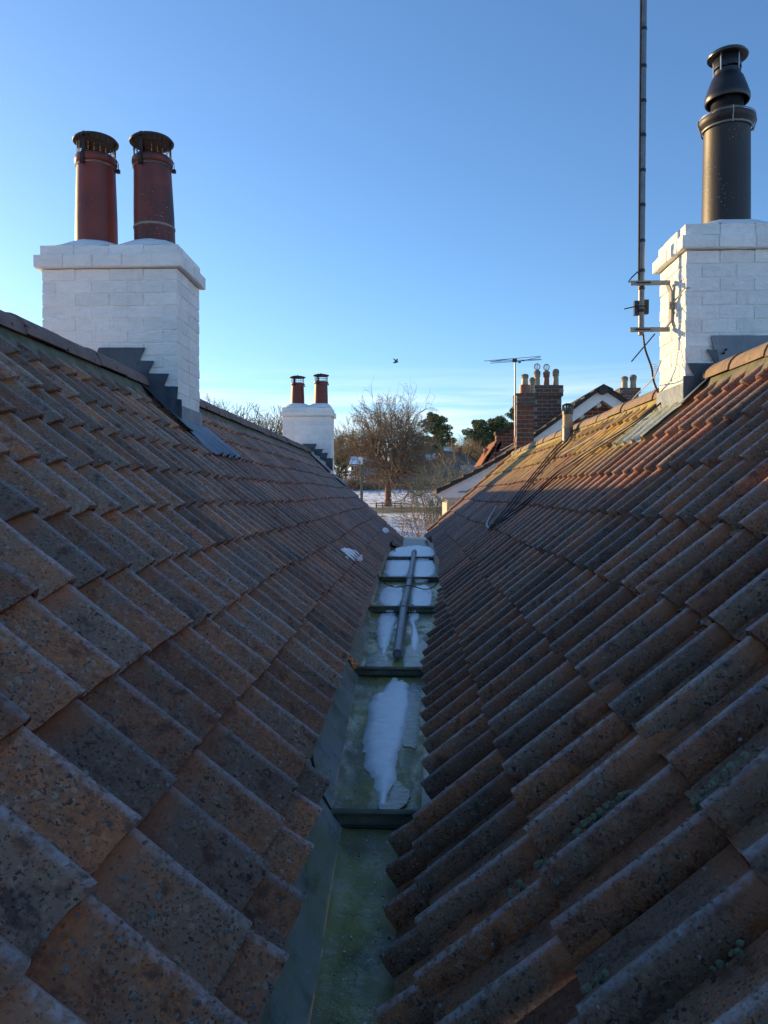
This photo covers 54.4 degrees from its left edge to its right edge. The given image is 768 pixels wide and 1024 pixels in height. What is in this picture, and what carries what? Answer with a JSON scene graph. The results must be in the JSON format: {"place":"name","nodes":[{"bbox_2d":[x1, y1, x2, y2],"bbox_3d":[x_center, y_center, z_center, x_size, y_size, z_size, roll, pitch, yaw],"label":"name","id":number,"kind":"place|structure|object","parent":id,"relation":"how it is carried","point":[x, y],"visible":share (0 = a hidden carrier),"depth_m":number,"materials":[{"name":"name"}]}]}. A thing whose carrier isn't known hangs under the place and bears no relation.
{"place":"outdoors","nodes":[
{"label":"outdoors","id":0,"kind":"place"},
{"bbox_2d":[0,0,767,470],"label":"sky","id":1,"kind":"structure","parent":0,"point":[443,189],"materials":[{"name":"blue"}]},
{"bbox_2d":[332,471,457,805],"bbox_3d":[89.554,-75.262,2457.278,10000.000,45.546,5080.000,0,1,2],"label":"ground","id":2,"kind":"structure","parent":0,"point":[371,498],"depth_m":87.56,"materials":[{"name":"white snow"}]},
{"bbox_2d":[0,310,403,1023],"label":"house","id":3,"kind":"structure","parent":2,"relation":"on","point":[182,610],"depth_m":1.62,"materials":[{"name":"tile"}]},
{"bbox_2d":[33,130,240,459],"bbox_3d":[-1.662,-1.186,5.102,1.219,2.750,0.810,0,1,2],"label":"chimney","id":4,"kind":"object","parent":3,"relation":"on","point":[133,304],"visible":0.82,"depth_m":4.88,"materials":[{"name":"white paint"}]},
{"bbox_2d":[280,373,348,486],"bbox_3d":[-1.203,-1.336,12.930,1.140,2.141,0.710,0,1,2],"label":"chimney","id":5,"kind":"object","parent":3,"relation":"on","point":[311,426],"visible":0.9,"depth_m":12.75,"materials":[{"name":"white paint"}]},
{"bbox_2d":[341,548,362,561],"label":"snow patch","id":6,"kind":"object","parent":3,"relation":"on","point":[347,552],"visible":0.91,"depth_m":5.91,"materials":[{"name":"white snow"}]},
{"bbox_2d":[205,393,280,433],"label":"bare tree","id":7,"kind":"object","parent":2,"relation":"on","point":[236,413],"visible":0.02,"depth_m":72.05,"materials":[{"name":"brown plant"}]},
{"bbox_2d":[214,400,282,435],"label":"bare tree","id":8,"kind":"object","parent":2,"relation":"on","point":[260,423],"visible":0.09,"depth_m":74.47,"materials":[{"name":"brown plant"}]},
{"bbox_2d":[258,412,281,434],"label":"bare tree","id":9,"kind":"object","parent":2,"relation":"on","point":[270,422],"visible":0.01,"depth_m":76.03,"materials":[{"name":"brown plant"}]},
{"bbox_2d":[334,450,350,479],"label":"evergreen tree","id":10,"kind":"object","parent":2,"relation":"on","point":[339,460],"visible":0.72,"depth_m":170.04,"materials":[{"name":"green plant"}]},
{"bbox_2d":[334,438,350,473],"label":"bare tree","id":11,"kind":"object","parent":2,"relation":"on","point":[336,453],"visible":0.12,"depth_m":180.97,"materials":[{"name":"brown plant"}]},
{"bbox_2d":[334,430,363,477],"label":"bare tree","id":12,"kind":"object","parent":2,"relation":"on","point":[339,439],"visible":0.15,"depth_m":184.10,"materials":[{"name":"brown plant"}]},
{"bbox_2d":[336,472,365,490],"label":"hedge","id":13,"kind":"object","parent":2,"relation":"on","point":[352,483],"visible":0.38,"depth_m":128.49,"materials":[{"name":"green plant"}]},
{"bbox_2d":[334,423,369,448],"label":"bare tree","id":14,"kind":"object","parent":2,"relation":"on","point":[346,437],"visible":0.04,"depth_m":194.18,"materials":[{"name":"brown plant"}]},
{"bbox_2d":[350,453,366,470],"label":"village house","id":15,"kind":"structure","parent":2,"relation":"on","point":[354,462],"depth_m":145.39,"materials":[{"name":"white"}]},
{"bbox_2d":[358,457,362,499],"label":"utility pole","id":16,"kind":"object","parent":2,"relation":"on","point":[361,479],"visible":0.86,"depth_m":74.97,"materials":[{"name":"grey metal"}]},
{"bbox_2d":[349,466,380,488],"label":"village house","id":17,"kind":"structure","parent":2,"relation":"on","point":[365,473],"depth_m":136.32,"materials":[{"name":"brown stone"}]},
{"bbox_2d":[358,477,393,490],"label":"hedge","id":18,"kind":"object","parent":2,"relation":"on","point":[367,485],"visible":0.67,"depth_m":127.55,"materials":[{"name":"brown plant"}]},
{"bbox_2d":[375,502,401,507],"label":"fence","id":19,"kind":"object","parent":2,"relation":"on","point":[382,503],"visible":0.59,"depth_m":88.95,"materials":[{"name":"brown wood"}]},
{"bbox_2d":[334,383,459,509],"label":"oak tree","id":20,"kind":"object","parent":2,"relation":"on","point":[398,454],"visible":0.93,"depth_m":90.17,"materials":[{"name":"brown plant"}]},
{"bbox_2d":[394,505,412,536],"bbox_3d":[0.853,0.760,30.900,1.571,2.655,2.720,0,1,2],"label":"bare shrub","id":21,"kind":"object","parent":2,"relation":"on","point":[403,524],"visible":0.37,"depth_m":30.44,"materials":[{"name":"brown plant"}]},
{"bbox_2d":[379,503,438,536],"bbox_3d":[1.451,0.981,29.462,5.426,2.937,4.702,0,1,2],"label":"bare shrub","id":22,"kind":"object","parent":2,"relation":"on","point":[411,521],"visible":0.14,"depth_m":28.93,"materials":[{"name":"brown plant"}]},
{"bbox_2d":[376,461,452,536],"bbox_3d":[2.253,0.647,26.729,6.682,4.802,6.999,-1,2,-39],"label":"bare shrub","id":23,"kind":"object","parent":2,"relation":"on","point":[414,520],"visible":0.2,"depth_m":26.40,"materials":[{"name":"brown plant"}]},
{"bbox_2d":[393,477,436,490],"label":"hedge","id":24,"kind":"object","parent":2,"relation":"on","point":[408,486],"visible":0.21,"depth_m":127.86,"materials":[{"name":"brown plant"}]},
{"bbox_2d":[360,433,489,521],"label":"bare shrub","id":25,"kind":"object","parent":2,"relation":"on","point":[437,505],"visible":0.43,"depth_m":60.07,"materials":[{"name":"brown plant"}]},
{"bbox_2d":[394,451,455,523],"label":"bare shrub","id":26,"kind":"object","parent":2,"relation":"on","point":[426,508],"visible":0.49,"depth_m":63.46,"materials":[{"name":"brown plant"}]},
{"bbox_2d":[408,462,460,483],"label":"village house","id":27,"kind":"structure","parent":2,"relation":"on","point":[454,468],"depth_m":135.61,"materials":[{"name":"brown"}]},
{"bbox_2d":[418,411,454,452],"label":"pine tree","id":28,"kind":"object","parent":2,"relation":"on","point":[439,427],"visible":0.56,"depth_m":197.17,"materials":[{"name":"green plant"}]},
{"bbox_2d":[429,442,446,456],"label":"bare tree","id":29,"kind":"object","parent":2,"relation":"on","point":[439,448],"visible":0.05,"depth_m":194.24,"materials":[{"name":"brown plant"}]},
{"bbox_2d":[405,452,493,501],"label":"bare shrub","id":30,"kind":"object","parent":2,"relation":"on","point":[468,468],"visible":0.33,"depth_m":56.98,"materials":[{"name":"brown plant"}]},
{"bbox_2d":[440,432,458,451],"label":"evergreen tree","id":31,"kind":"object","parent":2,"relation":"on","point":[447,436],"visible":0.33,"depth_m":188.83,"materials":[{"name":"green plant"}]},
{"bbox_2d":[421,430,481,484],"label":"bare shrub","id":32,"kind":"object","parent":2,"relation":"on","point":[448,461],"visible":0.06,"depth_m":60.16,"materials":[{"name":"brown plant"}]},
{"bbox_2d":[436,445,481,472],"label":"village house","id":33,"kind":"structure","parent":2,"relation":"on","point":[459,454],"depth_m":153.18,"materials":[{"name":"brown"}]},
{"bbox_2d":[446,436,485,455],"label":"bare tree","id":34,"kind":"object","parent":2,"relation":"on","point":[465,446],"visible":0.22,"depth_m":166.48,"materials":[{"name":"brown plant"}]},
{"bbox_2d":[460,465,476,479],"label":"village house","id":35,"kind":"structure","parent":2,"relation":"on","point":[466,469],"depth_m":140.72,"materials":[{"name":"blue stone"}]},
{"bbox_2d":[462,419,494,446],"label":"pine tree","id":36,"kind":"object","parent":2,"relation":"on","point":[478,426],"visible":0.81,"depth_m":167.31,"materials":[{"name":"green plant"}]},
{"bbox_2d":[466,439,494,461],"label":"bare tree","id":37,"kind":"object","parent":2,"relation":"on","point":[479,449],"visible":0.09,"depth_m":157.63,"materials":[{"name":"brown plant"}]},
{"bbox_2d":[466,432,494,465],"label":"bare tree","id":38,"kind":"object","parent":2,"relation":"on","point":[487,443],"visible":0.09,"depth_m":167.38,"materials":[{"name":"brown plant"}]},
{"bbox_2d":[474,424,513,469],"bbox_3d":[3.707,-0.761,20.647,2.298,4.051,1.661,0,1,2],"label":"brick house","id":39,"kind":"structure","parent":2,"relation":"on","point":[504,438],"depth_m":19.87,"materials":[{"name":"orange tile"}]},
{"bbox_2d":[484,415,509,444],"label":"pine tree","id":40,"kind":"object","parent":2,"relation":"on","point":[497,423],"visible":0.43,"depth_m":169.01,"materials":[{"name":"green plant"}]},
{"bbox_2d":[503,407,513,429],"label":"pine tree","id":41,"kind":"object","parent":2,"relation":"on","point":[511,413],"visible":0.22,"depth_m":163.03,"materials":[{"name":"green plant"}]},
{"bbox_2d":[432,384,628,514],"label":"gabled house","id":42,"kind":"structure","parent":2,"relation":"on","point":[602,398],"depth_m":15.85,"materials":[{"name":"paint"}]},
{"bbox_2d":[513,374,535,449],"bbox_3d":[2.967,1.063,15.767,0.472,7.932,0.472,0,1,2],"label":"chimney","id":43,"kind":"object","parent":42,"relation":"on","point":[525,395],"visible":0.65,"depth_m":15.49,"materials":[{"name":"red brick"}]},
{"bbox_2d":[487,356,541,450],"bbox_3d":[2.640,-2.276,15.447,1.421,2.001,0.561,0,1,-19],"label":"tv aerial","id":44,"kind":"object","parent":43,"relation":"attached to","point":[514,360],"visible":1,"depth_m":15.40,"materials":[{"name":"metal"}]},
{"bbox_2d":[533,363,563,436],"bbox_3d":[3.755,-1.912,17.409,0.731,3.092,0.626,0,1,2],"label":"chimney","id":45,"kind":"object","parent":42,"relation":"on","point":[547,406],"visible":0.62,"depth_m":17.13,"materials":[{"name":"brick"}]},
{"bbox_2d":[373,342,767,1023],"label":"house","id":46,"kind":"structure","parent":2,"relation":"on","point":[581,836],"depth_m":1.71,"materials":[{"name":"tile"}]},
{"bbox_2d":[259,537,440,1023],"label":"valley gutter","id":47,"kind":"object","parent":46,"relation":"on","point":[342,933],"visible":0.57,"depth_m":2.07,"materials":[{"name":"grey metal"}]},
{"bbox_2d":[365,653,388,666],"bbox_3d":[-0.035,0.844,4.155,0.134,0.049,0.375,0,1,2],"label":"ice sheet","id":48,"kind":"object","parent":47,"relation":"on","point":[378,659],"visible":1,"depth_m":4.13,"materials":[{"name":"white ice"}]},
{"bbox_2d":[362,677,410,804],"bbox_3d":[0.011,0.892,3.141,0.210,0.028,1.614,0,1,2],"label":"snow patch","id":49,"kind":"object","parent":47,"relation":"on","point":[388,707],"visible":1,"depth_m":3.01,"materials":[{"name":"white snow"}]},
{"bbox_2d":[376,605,396,653],"bbox_3d":[0.007,0.770,5.045,0.149,0.069,1.534,0,1,2],"label":"snow patch","id":50,"kind":"object","parent":47,"relation":"on","point":[386,622],"visible":1,"depth_m":5.06,"materials":[{"name":"white snow"}]},
{"bbox_2d":[377,585,402,613],"bbox_3d":[0.059,0.731,6.357,0.228,0.070,1.304,0,1,2],"label":"snow patch","id":51,"kind":"object","parent":47,"relation":"on","point":[389,595],"visible":0.91,"depth_m":6.24,"materials":[{"name":"white snow"}]},
{"bbox_2d":[378,780,410,808],"bbox_3d":[0.046,0.918,2.422,0.089,0.003,0.238,0,1,18],"label":"ice sheet","id":52,"kind":"object","parent":47,"relation":"on","point":[399,796],"visible":1,"depth_m":2.40,"materials":[{"name":"white ice"}]},
{"bbox_2d":[384,560,409,575],"bbox_3d":[0.139,0.591,8.291,0.335,0.058,1.941,0,1,2],"label":"snow patch","id":53,"kind":"object","parent":47,"relation":"on","point":[396,568],"visible":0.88,"depth_m":8.18,"materials":[{"name":"white snow"}]},
{"bbox_2d":[393,549,416,658],"bbox_3d":[0.232,0.646,6.883,0.078,0.208,5.492,0,1,3],"label":"waste pipe","id":54,"kind":"object","parent":47,"relation":"on","point":[399,637],"visible":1,"depth_m":5.24,"materials":[{"name":"grey plastic"}]},
{"bbox_2d":[377,574,438,589],"bbox_3d":[0.202,0.569,6.507,0.657,0.244,0.288,0,1,16],"label":"cable","id":55,"kind":"object","parent":47,"relation":"on","point":[407,585],"visible":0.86,"depth_m":6.51,"materials":[{"name":"black rubber"}]},
{"bbox_2d":[388,545,434,560],"bbox_3d":[0.417,0.538,10.055,0.778,0.067,1.872,0,1,2],"label":"snow patch","id":56,"kind":"object","parent":47,"relation":"on","point":[419,549],"visible":0.78,"depth_m":9.79,"materials":[{"name":"white snow"}]},
{"bbox_2d":[402,683,422,748],"bbox_3d":[0.138,0.891,3.348,0.081,0.007,0.980,0,1,4],"label":"ice sheet","id":57,"kind":"object","parent":47,"relation":"on","point":[411,734],"visible":0.94,"depth_m":3.23,"materials":[{"name":"white ice"}]},
{"bbox_2d":[408,610,419,649],"bbox_3d":[0.203,0.775,5.061,0.090,0.058,1.356,0,1,2],"label":"snow patch","id":58,"kind":"object","parent":47,"relation":"on","point":[415,637],"visible":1,"depth_m":5.00,"materials":[{"name":"white snow"}]},
{"bbox_2d":[402,641,427,677],"bbox_3d":[0.195,0.840,4.300,0.182,0.051,0.729,0,1,2],"label":"ice sheet","id":59,"kind":"object","parent":47,"relation":"on","point":[412,657],"visible":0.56,"depth_m":4.26,"materials":[{"name":"white ice"}]},
{"bbox_2d":[411,585,433,613],"bbox_3d":[0.328,0.730,6.391,0.208,0.069,1.338,0,1,2],"label":"snow patch","id":60,"kind":"object","parent":47,"relation":"on","point":[420,597],"visible":0.95,"depth_m":6.23,"materials":[{"name":"white snow"}]},
{"bbox_2d":[413,556,436,582],"bbox_3d":[0.443,0.612,8.237,0.299,0.099,1.994,0,1,2],"label":"snow patch","id":61,"kind":"object","parent":47,"relation":"on","point":[425,567],"visible":0.85,"depth_m":8.06,"materials":[{"name":"white snow"}]},
{"bbox_2d":[486,506,496,529],"bbox_3d":[0.966,0.043,6.766,0.068,0.186,1.078,0,1,12],"label":"cable end","id":62,"kind":"object","parent":46,"relation":"on","point":[489,518],"visible":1,"depth_m":6.86,"materials":[{"name":"grey plastic"}]},
{"bbox_2d":[490,440,562,526],"bbox_3d":[1.400,-0.370,7.094,0.116,0.980,1.975,1,2,34],"label":"cable","id":63,"kind":"object","parent":46,"relation":"on","point":[526,482],"visible":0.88,"depth_m":6.99,"materials":[{"name":"black rubber"}]},
{"bbox_2d":[490,429,574,527],"bbox_3d":[1.452,-0.364,6.966,0.095,0.967,1.917,1,2,34],"label":"cable","id":64,"kind":"object","parent":46,"relation":"on","point":[531,479],"visible":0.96,"depth_m":6.87,"materials":[{"name":"black rubber"}]},
{"bbox_2d":[491,428,576,527],"bbox_3d":[1.483,-0.358,6.846,0.160,0.955,1.874,1,2,36],"label":"cable","id":65,"kind":"object","parent":46,"relation":"on","point":[536,477],"visible":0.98,"depth_m":6.75,"materials":[{"name":"black rubber"}]},
{"bbox_2d":[562,403,572,443],"bbox_3d":[1.895,-0.874,7.707,0.117,0.497,0.117,0,1,2],"label":"vent pipe","id":66,"kind":"object","parent":46,"relation":"on","point":[567,423],"visible":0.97,"depth_m":7.66,"materials":[{"name":"metal"}]},
{"bbox_2d":[489,348,726,526],"bbox_3d":[1.540,-0.417,5.407,0.291,1.144,2.270,-1,2,-31],"label":"cable","id":67,"kind":"object","parent":46,"relation":"on","point":[625,427],"visible":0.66,"depth_m":5.63,"materials":[{"name":"black rubber"}]},
{"bbox_2d":[496,352,724,524],"bbox_3d":[1.519,-0.415,5.265,0.258,1.078,2.036,-1,2,-34],"label":"cable","id":68,"kind":"object","parent":46,"relation":"on","point":[627,428],"visible":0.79,"depth_m":5.44,"materials":[{"name":"black rubber"}]},
{"bbox_2d":[561,360,661,454],"bbox_3d":[1.796,-0.712,5.580,0.502,0.463,2.213,0,1,2],"label":"cable","id":69,"kind":"object","parent":46,"relation":"attached to","point":[621,413],"visible":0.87,"depth_m":5.88,"materials":[{"name":"black rubber"}]},
{"bbox_2d":[612,44,767,447],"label":"chimney","id":70,"kind":"object","parent":46,"relation":"on","point":[716,260],"visible":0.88,"depth_m":4.41,"materials":[{"name":"white paint"}]},
{"bbox_2d":[624,0,689,361],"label":"aerial mast","id":71,"kind":"object","parent":70,"relation":"attached to","point":[640,306],"visible":1,"depth_m":4.58,"materials":[{"name":"metal"}]},
{"bbox_2d":[642,335,658,392],"bbox_3d":[1.720,-0.922,4.742,0.049,0.354,0.342,1,2,38],"label":"cable","id":72,"kind":"object","parent":71,"relation":"hanging from","point":[651,367],"visible":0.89,"depth_m":4.63,"materials":[{"name":"black rubber"}]},
{"bbox_2d":[615,374,640,399],"bbox_3d":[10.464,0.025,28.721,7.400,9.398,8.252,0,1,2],"label":"chimney","id":73,"kind":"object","parent":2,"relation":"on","point":[626,392],"depth_m":24.65,"materials":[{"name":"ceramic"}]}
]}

